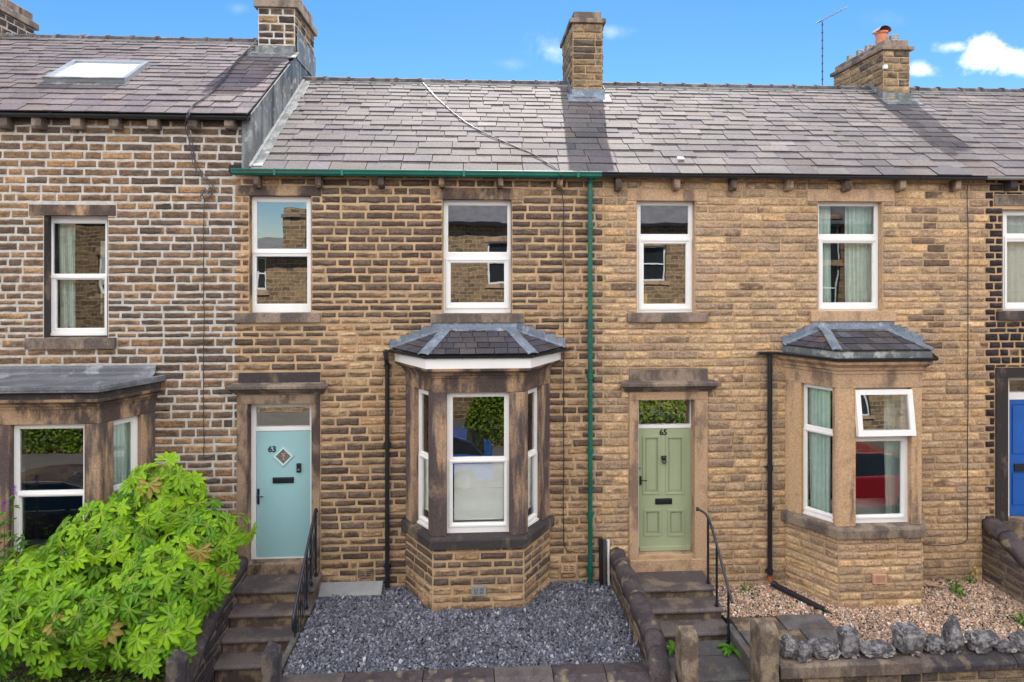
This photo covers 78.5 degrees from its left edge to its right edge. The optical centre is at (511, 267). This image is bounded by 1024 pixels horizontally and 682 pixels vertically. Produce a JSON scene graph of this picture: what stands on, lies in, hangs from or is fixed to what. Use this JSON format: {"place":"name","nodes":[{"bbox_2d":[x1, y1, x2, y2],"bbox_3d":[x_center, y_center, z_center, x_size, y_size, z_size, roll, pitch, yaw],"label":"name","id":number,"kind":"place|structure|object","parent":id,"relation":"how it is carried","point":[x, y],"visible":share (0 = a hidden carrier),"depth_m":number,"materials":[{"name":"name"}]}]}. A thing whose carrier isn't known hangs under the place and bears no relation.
{"place":"outdoors","nodes":[
{"label":"outdoors","id":0,"kind":"place"},
{"bbox_2d":[10,0,1023,88],"label":"sky","id":1,"kind":"structure","parent":0,"point":[957,43],"materials":[{"name":"blue"}]},
{"bbox_2d":[644,294,646,303],"bbox_3d":[2.132,0.530,10.040,0.077,0.220,0.077,0,0,-3],"label":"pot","id":2,"kind":"object","parent":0,"point":[645,298],"visible":0.56,"depth_m":10.01,"materials":[{"name":"yellow"}]},
{"bbox_2d":[666,640,749,681],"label":"path","id":3,"kind":"structure","parent":0,"point":[715,664],"depth_m":8.20,"materials":[{"name":"grey stone"}]},
{"bbox_2d":[666,640,674,655],"bbox_3d":[2.186,5.156,8.480,0.307,0.048,0.334,0,0,42],"label":"fern","id":4,"kind":"object","parent":3,"relation":"on","point":[671,648],"visible":0.43,"depth_m":8.51,"materials":[{"name":"green plant"}]},
{"bbox_2d":[716,642,740,658],"bbox_3d":[2.995,5.152,8.454,0.413,0.056,0.378,0,0,-20],"label":"fern","id":5,"kind":"object","parent":3,"relation":"on","point":[727,649],"visible":0.75,"depth_m":8.45,"materials":[{"name":"green plant"}]},
{"bbox_2d":[888,86,1023,539],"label":"terraced house","id":6,"kind":"structure","parent":0,"point":[985,126],"depth_m":10.24,"materials":[{"name":"brown stone"}]},
{"bbox_2d":[994,195,1023,319],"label":"window","id":7,"kind":"structure","parent":6,"relation":"in","point":[1011,310],"depth_m":10.22,"materials":[{"name":"white plastic"}]},
{"bbox_2d":[1007,216,1023,301],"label":"curtain","id":8,"kind":"object","parent":6,"relation":"hanging from","point":[1015,270],"visible":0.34,"depth_m":10.44,"materials":[{"name":"white fabric"}]},
{"bbox_2d":[1009,399,1023,515],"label":"door","id":9,"kind":"structure","parent":6,"relation":"in","point":[1016,407],"depth_m":10.30,"materials":[{"name":"blue paint"}]},
{"label":"ground","id":10,"kind":"structure","parent":0,"visible":0},
{"bbox_2d":[0,656,165,681],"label":"garden bed","id":11,"kind":"object","parent":10,"relation":"on","point":[25,667],"visible":0.02,"depth_m":8.18,"materials":[{"name":"soil"}]},
{"bbox_2d":[0,485,29,575],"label":"butterfly bush","id":12,"kind":"object","parent":11,"relation":"on","point":[21,544],"visible":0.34,"depth_m":8.43,"materials":[{"name":"green plant"}]},
{"bbox_2d":[0,664,165,681],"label":"ground cover","id":13,"kind":"object","parent":11,"relation":"on","point":[96,676],"visible":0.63,"depth_m":7.59,"materials":[{"name":"green plant"}]},
{"bbox_2d":[0,451,257,681],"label":"shrub","id":14,"kind":"object","parent":11,"relation":"on","point":[167,538],"visible":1,"depth_m":7.70,"materials":[{"name":"green plant"}]},
{"bbox_2d":[0,0,316,579],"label":"terraced house","id":15,"kind":"structure","parent":10,"relation":"on","point":[94,145],"depth_m":9.36,"materials":[{"name":"brown stone"}]},
{"bbox_2d":[59,223,75,327],"bbox_3d":[-6.805,0.137,9.604,0.250,1.909,0.044,0,0,-3],"label":"curtain","id":16,"kind":"object","parent":15,"relation":"hanging from","point":[67,247],"visible":0.77,"depth_m":9.60,"materials":[{"name":"white fabric"}]},
{"bbox_2d":[24,204,115,348],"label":"window","id":17,"kind":"structure","parent":15,"relation":"in","point":[91,221],"depth_m":9.43,"materials":[{"name":"white plastic"}]},
{"bbox_2d":[0,365,169,579],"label":"bay window","id":18,"kind":"structure","parent":15,"relation":"in","point":[68,415],"depth_m":8.86,"materials":[{"name":"stone"}]},
{"bbox_2d":[101,241,104,313],"bbox_3d":[-6.397,0.162,10.011,0.300,1.159,0.050,0,0,-3],"label":"curtain","id":19,"kind":"object","parent":15,"relation":"attached to","point":[102,260],"depth_m":9.98,"materials":[{"name":"white fabric"}]},
{"bbox_2d":[113,422,129,495],"bbox_3d":[-5.643,3.160,9.141,0.044,2.020,0.403,0,0,27],"label":"curtain","id":20,"kind":"object","parent":15,"relation":"hanging from","point":[121,452],"visible":0.31,"depth_m":9.09,"materials":[{"name":"white fabric"}]},
{"bbox_2d":[184,38,257,200],"bbox_3d":[-4.701,-2.727,10.669,0.411,3.475,3.141,0,0,-3],"label":"roof cable","id":21,"kind":"object","parent":15,"relation":"attached to","point":[221,81],"visible":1,"depth_m":9.33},
{"bbox_2d":[164,555,247,681],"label":"side wall","id":22,"kind":"structure","parent":10,"relation":"on","point":[214,628],"depth_m":8.19,"materials":[{"name":"stone"}]},
{"bbox_2d":[213,572,322,681],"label":"front steps","id":23,"kind":"structure","parent":10,"relation":"on","point":[260,615],"depth_m":8.73,"materials":[{"name":"stone"}]},
{"bbox_2d":[291,508,317,636],"bbox_3d":[-2.894,4.411,8.801,0.060,1.638,1.281,0,0,-3],"label":"handrail","id":24,"kind":"object","parent":23,"relation":"on","point":[307,568],"visible":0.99,"depth_m":8.84,"materials":[{"name":"black metal"}]},
{"bbox_2d":[225,11,612,611],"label":"terraced house","id":25,"kind":"structure","parent":10,"relation":"on","point":[416,272],"depth_m":9.56,"materials":[{"name":"brown stone"}]},
{"bbox_2d":[234,185,320,322],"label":"window","id":26,"kind":"structure","parent":25,"relation":"in","point":[279,215],"depth_m":10.83,"materials":[{"name":"white plastic"}]},
{"bbox_2d":[257,430,309,556],"bbox_3d":[-3.501,3.469,9.589,0.817,1.932,0.118,0,0,-3],"label":"door","id":27,"kind":"structure","parent":25,"relation":"in","point":[283,457],"depth_m":9.61,"materials":[{"name":"teal paint"}]},
{"bbox_2d":[424,459,427,510],"bbox_3d":[-1.209,3.224,9.288,0.031,0.807,0.458,0,0,-36],"label":"roller blind","id":28,"kind":"object","parent":25,"relation":"attached to","point":[425,484],"visible":0.25,"depth_m":9.40,"materials":[{"name":"white fabric"}]},
{"bbox_2d":[383,322,570,611],"bbox_3d":[-0.560,2.840,10.287,2.856,4.120,3.076,0,0,-3],"label":"bay window","id":29,"kind":"structure","parent":25,"relation":"in","point":[488,401],"depth_m":9.00,"materials":[{"name":"stone"}]},
{"bbox_2d":[431,188,523,322],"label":"window","id":30,"kind":"structure","parent":25,"relation":"in","point":[477,222],"depth_m":9.76,"materials":[{"name":"white plastic"}]},
{"bbox_2d":[454,463,503,519],"bbox_3d":[-0.477,3.248,9.090,0.720,0.817,0.032,0,0,-3],"label":"roller blind","id":31,"kind":"object","parent":25,"relation":"attached to","point":[478,491],"visible":1,"depth_m":9.08,"materials":[{"name":"white fabric"}]},
{"bbox_2d":[422,82,561,178],"bbox_3d":[-0.590,-2.470,10.847,0.342,2.453,3.898,0,0,-43],"label":"roof cable","id":32,"kind":"object","parent":25,"relation":"attached to","point":[490,135],"visible":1,"depth_m":10.36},
{"bbox_2d":[528,457,531,508],"bbox_3d":[0.201,3.224,9.362,0.031,0.807,0.438,0,0,30],"label":"roller blind","id":33,"kind":"object","parent":25,"relation":"attached to","point":[529,482],"visible":0.3,"depth_m":9.48,"materials":[{"name":"white fabric"}]},
{"bbox_2d":[282,579,644,676],"bbox_3d":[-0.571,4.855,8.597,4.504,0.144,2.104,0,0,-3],"label":"slate chippings","id":34,"kind":"object","parent":10,"relation":"on","point":[504,621],"visible":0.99,"depth_m":8.30,"materials":[{"name":"grey gravel"}]},
{"bbox_2d":[318,581,382,597],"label":"concrete slab","id":35,"kind":"structure","parent":34,"relation":"on","point":[356,588],"depth_m":9.35,"materials":[{"name":"grey concrete"}]},
{"bbox_2d":[598,537,602,585],"bbox_3d":[1.366,4.529,9.652,0.068,0.726,0.114,0,0,-3],"label":"pipe offcut","id":36,"kind":"object","parent":34,"relation":"on","point":[600,539],"visible":1,"depth_m":9.63,"materials":[{"name":"black plastic"}]},
{"bbox_2d":[602,539,606,586],"bbox_3d":[1.422,4.539,9.636,0.060,0.705,0.106,0,0,-3],"label":"pipe offcut","id":37,"kind":"object","parent":34,"relation":"on","point":[604,562],"visible":1,"depth_m":9.61,"materials":[{"name":"black plastic"}]},
{"bbox_2d":[607,539,609,584],"bbox_3d":[1.485,4.549,9.669,0.048,0.684,0.094,0,0,-3],"label":"pipe offcut","id":38,"kind":"object","parent":34,"relation":"on","point":[608,564],"visible":1,"depth_m":9.65,"materials":[{"name":"white plastic"}]},
{"bbox_2d":[281,661,676,681],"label":"garden wall","id":39,"kind":"structure","parent":10,"relation":"on","point":[620,672],"depth_m":7.44,"materials":[{"name":"stone"}]},
{"bbox_2d":[609,547,670,681],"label":"side wall","id":40,"kind":"structure","parent":10,"relation":"on","point":[642,620],"depth_m":8.12,"materials":[{"name":"stone"}]},
{"bbox_2d":[567,25,1005,608],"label":"terraced house","id":41,"kind":"structure","parent":10,"relation":"on","point":[729,357],"depth_m":9.89,"materials":[{"name":"beige stone"}]},
{"bbox_2d":[639,428,690,550],"bbox_3d":[2.426,3.522,9.935,0.841,1.941,0.123,0,0,-3],"label":"door","id":42,"kind":"structure","parent":41,"relation":"in","point":[664,453],"depth_m":9.96,"materials":[{"name":"green paint"}]},
{"bbox_2d":[627,189,707,321],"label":"window","id":43,"kind":"structure","parent":41,"relation":"in","point":[665,220],"depth_m":9.93,"materials":[{"name":"white plastic"}]},
{"bbox_2d":[670,299,677,303],"bbox_3d":[2.593,0.575,10.067,0.132,0.130,0.132,0,0,-3],"label":"pot","id":44,"kind":"object","parent":41,"relation":"on","point":[673,301],"visible":0.69,"depth_m":10.02,"materials":[{"name":"ceramic"}]},
{"bbox_2d":[636,570,726,641],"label":"front steps","id":45,"kind":"structure","parent":41,"relation":"attached to","point":[676,598],"depth_m":9.16,"materials":[{"name":"stone"}]},
{"bbox_2d":[696,507,733,644],"bbox_3d":[2.908,4.413,9.041,0.177,1.553,1.024,0,0,-3],"label":"handrail","id":46,"kind":"object","parent":45,"relation":"on","point":[729,595],"visible":1,"depth_m":9.05,"materials":[{"name":"black metal"}]},
{"bbox_2d":[809,387,830,512],"bbox_3d":[4.740,2.797,9.657,0.044,2.035,0.332,0,0,-37],"label":"curtain","id":47,"kind":"object","parent":41,"relation":"hanging from","point":[819,415],"visible":0.85,"depth_m":9.64,"materials":[{"name":"fabric"}]},
{"bbox_2d":[819,206,830,301],"bbox_3d":[4.969,-0.178,10.247,0.492,1.839,0.054,0,0,-3],"label":"curtain","id":48,"kind":"object","parent":41,"relation":"hanging from","point":[824,219],"visible":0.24,"depth_m":10.25,"materials":[{"name":"white fabric"}]},
{"bbox_2d":[816,7,846,84],"bbox_3d":[6.824,-4.215,13.420,0.148,2.510,0.738,0,0,-29],"label":"tv aerial","id":49,"kind":"object","parent":41,"relation":"on","point":[822,39],"visible":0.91,"depth_m":13.64,"materials":[{"name":"grey metal"}]},
{"bbox_2d":[757,321,938,608],"bbox_3d":[5.229,2.920,10.613,2.870,4.241,3.095,0,0,-3],"label":"bay window","id":50,"kind":"structure","parent":41,"relation":"in","point":[856,554],"depth_m":9.31,"materials":[{"name":"stone"}]},
{"bbox_2d":[807,190,895,321],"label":"window","id":51,"kind":"structure","parent":41,"relation":"in","point":[837,310],"depth_m":10.07,"materials":[{"name":"white plastic"}]},
{"bbox_2d":[845,206,870,301],"bbox_3d":[5.728,-0.178,10.291,0.537,1.839,0.054,0,0,-3],"label":"curtain","id":52,"kind":"object","parent":41,"relation":"hanging from","point":[857,267],"visible":0.62,"depth_m":10.28,"materials":[{"name":"white fabric"}]},
{"bbox_2d":[884,395,898,512],"bbox_3d":[5.823,2.797,9.595,0.249,2.035,0.044,0,0,-3],"label":"curtain","id":53,"kind":"object","parent":41,"relation":"hanging from","point":[891,421],"visible":0.68,"depth_m":9.59,"materials":[{"name":"white fabric"}]},
{"bbox_2d":[713,579,1023,647],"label":"gravel bed","id":54,"kind":"object","parent":10,"relation":"on","point":[739,616],"visible":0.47,"depth_m":9.13,"materials":[{"name":"brown gravel"}]},
{"bbox_2d":[738,582,754,594],"bbox_3d":[3.619,4.966,9.660,0.294,0.181,0.202,0,0,25],"label":"weed","id":55,"kind":"object","parent":54,"relation":"on","point":[744,586],"visible":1,"depth_m":9.67,"materials":[{"name":"green plant"}]},
{"bbox_2d":[730,617,785,632],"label":"paving slab","id":56,"kind":"structure","parent":54,"relation":"on","point":[741,624],"depth_m":8.80,"materials":[{"name":"stone"}]},
{"bbox_2d":[740,630,779,646],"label":"paving slab","id":57,"kind":"structure","parent":54,"relation":"on","point":[745,634],"depth_m":8.48,"materials":[{"name":"grey stone"}]},
{"bbox_2d":[778,629,807,641],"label":"paving slab","id":58,"kind":"structure","parent":54,"relation":"on","point":[798,634],"depth_m":8.54,"materials":[{"name":"stone"}]},
{"bbox_2d":[771,580,831,613],"bbox_3d":[4.333,4.951,9.421,0.113,0.132,0.942,0,0,-35],"label":"drain pipe","id":59,"kind":"object","parent":54,"relation":"on","point":[795,595],"visible":1,"depth_m":9.40,"materials":[{"name":"black plastic"}]},
{"bbox_2d":[776,614,834,630],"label":"paving slab","id":60,"kind":"structure","parent":54,"relation":"on","point":[807,621],"depth_m":8.83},
{"bbox_2d":[800,628,836,640],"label":"paving slab","id":61,"kind":"structure","parent":54,"relation":"on","point":[808,634],"depth_m":8.54,"materials":[{"name":"grey stone"}]},
{"bbox_2d":[946,579,961,589],"bbox_3d":[6.924,4.962,9.805,0.229,0.149,0.255,0,0,28],"label":"weed","id":62,"kind":"object","parent":54,"relation":"on","point":[950,584],"visible":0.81,"depth_m":9.80,"materials":[{"name":"green plant"}]},
{"bbox_2d":[948,584,965,597],"bbox_3d":[6.838,4.960,9.591,0.228,0.166,0.252,0,0,-3],"label":"weed","id":63,"kind":"object","parent":54,"relation":"on","point":[957,590],"visible":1,"depth_m":9.61,"materials":[{"name":"green plant"}]},
{"bbox_2d":[962,573,977,586],"bbox_3d":[7.315,4.960,9.966,0.232,0.164,0.186,0,0,-3],"label":"weed","id":64,"kind":"object","parent":54,"relation":"on","point":[970,580],"visible":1,"depth_m":9.97,"materials":[{"name":"green plant"}]},
{"bbox_2d":[1010,610,1023,625],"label":"weed","id":65,"kind":"object","parent":54,"relation":"on","point":[1020,619],"visible":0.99,"depth_m":8.85,"materials":[{"name":"green plant"}]},
{"bbox_2d":[779,643,1023,681],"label":"garden wall","id":66,"kind":"structure","parent":10,"relation":"on","point":[966,664],"depth_m":7.60,"materials":[{"name":"stone"}]},
{"bbox_2d":[780,634,799,658],"bbox_3d":[3.382,4.620,7.626,0.247,0.269,0.215,0,0,-3],"label":"rock","id":67,"kind":"object","parent":66,"relation":"on","point":[789,645],"visible":0.99,"depth_m":7.56,"materials":[{"name":"stone"}]},
{"bbox_2d":[797,641,812,662],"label":"rock","id":68,"kind":"object","parent":66,"relation":"on","point":[805,648],"visible":0.92,"depth_m":7.53,"materials":[{"name":"stone"}]},
{"bbox_2d":[808,637,841,659],"bbox_3d":[3.807,4.651,7.652,0.394,0.207,0.237,0,0,-3],"label":"rock","id":69,"kind":"object","parent":66,"relation":"on","point":[827,648],"visible":0.96,"depth_m":7.57,"materials":[{"name":"stone"}]},
{"bbox_2d":[836,625,860,658],"bbox_3d":[4.113,4.570,7.670,0.251,0.370,0.179,0,0,-3],"label":"rock","id":70,"kind":"object","parent":66,"relation":"on","point":[848,639],"visible":0.98,"depth_m":7.60,"materials":[{"name":"stone"}]},
{"bbox_2d":[859,639,896,657],"bbox_3d":[4.475,4.675,7.692,0.456,0.161,0.260,0,0,-3],"label":"rock","id":71,"kind":"object","parent":66,"relation":"on","point":[878,648],"visible":0.98,"depth_m":7.61,"materials":[{"name":"stone"}]},
{"bbox_2d":[890,622,927,655],"bbox_3d":[4.872,4.575,7.718,0.362,0.360,0.234,0,0,-3],"label":"rock","id":72,"kind":"object","parent":66,"relation":"on","point":[908,637],"visible":1,"depth_m":7.62,"materials":[{"name":"stone"}]},
{"bbox_2d":[924,633,947,654],"bbox_3d":[5.204,4.647,7.735,0.290,0.215,0.220,0,0,-3],"label":"rock","id":73,"kind":"object","parent":66,"relation":"on","point":[935,644],"visible":0.91,"depth_m":7.66,"materials":[{"name":"stone"}]},
{"bbox_2d":[940,614,964,653],"bbox_3d":[5.445,4.525,7.753,0.252,0.460,0.191,0,0,-3],"label":"rock","id":74,"kind":"object","parent":66,"relation":"on","point":[952,634],"visible":0.97,"depth_m":7.69,"materials":[{"name":"stone"}]},
{"bbox_2d":[964,628,1001,653],"bbox_3d":[5.828,4.626,7.765,0.414,0.258,0.230,0,0,-3],"label":"rock","id":75,"kind":"object","parent":66,"relation":"on","point":[982,641],"visible":1,"depth_m":7.70,"materials":[{"name":"stone"}]},
{"bbox_2d":[994,639,1017,652],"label":"rock","id":76,"kind":"object","parent":66,"relation":"on","point":[1005,646],"visible":0.84,"depth_m":7.72,"materials":[{"name":"stone"}]},
{"bbox_2d":[1007,631,1023,652],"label":"rock","id":77,"kind":"object","parent":66,"relation":"on","point":[1017,638],"visible":0.92,"depth_m":7.77,"materials":[{"name":"stone"}]},
{"bbox_2d":[982,518,1023,604],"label":"side wall","id":78,"kind":"structure","parent":10,"relation":"on","point":[1002,557],"depth_m":9.69,"materials":[{"name":"stone"}]},
{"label":"pavement","id":79,"kind":"structure","parent":0,"visible":0},
{"bbox_2d":[166,649,189,681],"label":"gate post","id":80,"kind":"object","parent":79,"relation":"on","point":[177,665],"visible":1,"depth_m":7.10,"materials":[{"name":"stone"}]},
{"bbox_2d":[261,641,281,681],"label":"gate post","id":81,"kind":"object","parent":79,"relation":"on","point":[271,664],"visible":1,"depth_m":7.14,"materials":[{"name":"stone"}]},
{"bbox_2d":[675,625,697,681],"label":"gate post","id":82,"kind":"object","parent":79,"relation":"on","point":[686,653],"visible":1,"depth_m":7.32,"materials":[{"name":"stone"}]},
{"bbox_2d":[750,618,778,681],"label":"gate post","id":83,"kind":"object","parent":79,"relation":"on","point":[764,650],"visible":1,"depth_m":7.42,"materials":[{"name":"stone"}]},
{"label":"stone flake","id":84,"kind":"object","parent":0,"visible":0},
{"bbox_2d":[924,582,939,585],"bbox_3d":[6.595,4.964,9.846,0.220,0.016,0.082,0,0,-13],"label":"stone flake","id":85,"kind":"object","parent":84,"relation":"on","point":[931,583],"visible":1,"depth_m":9.83,"materials":[{"name":"beige stone"}]}
]}

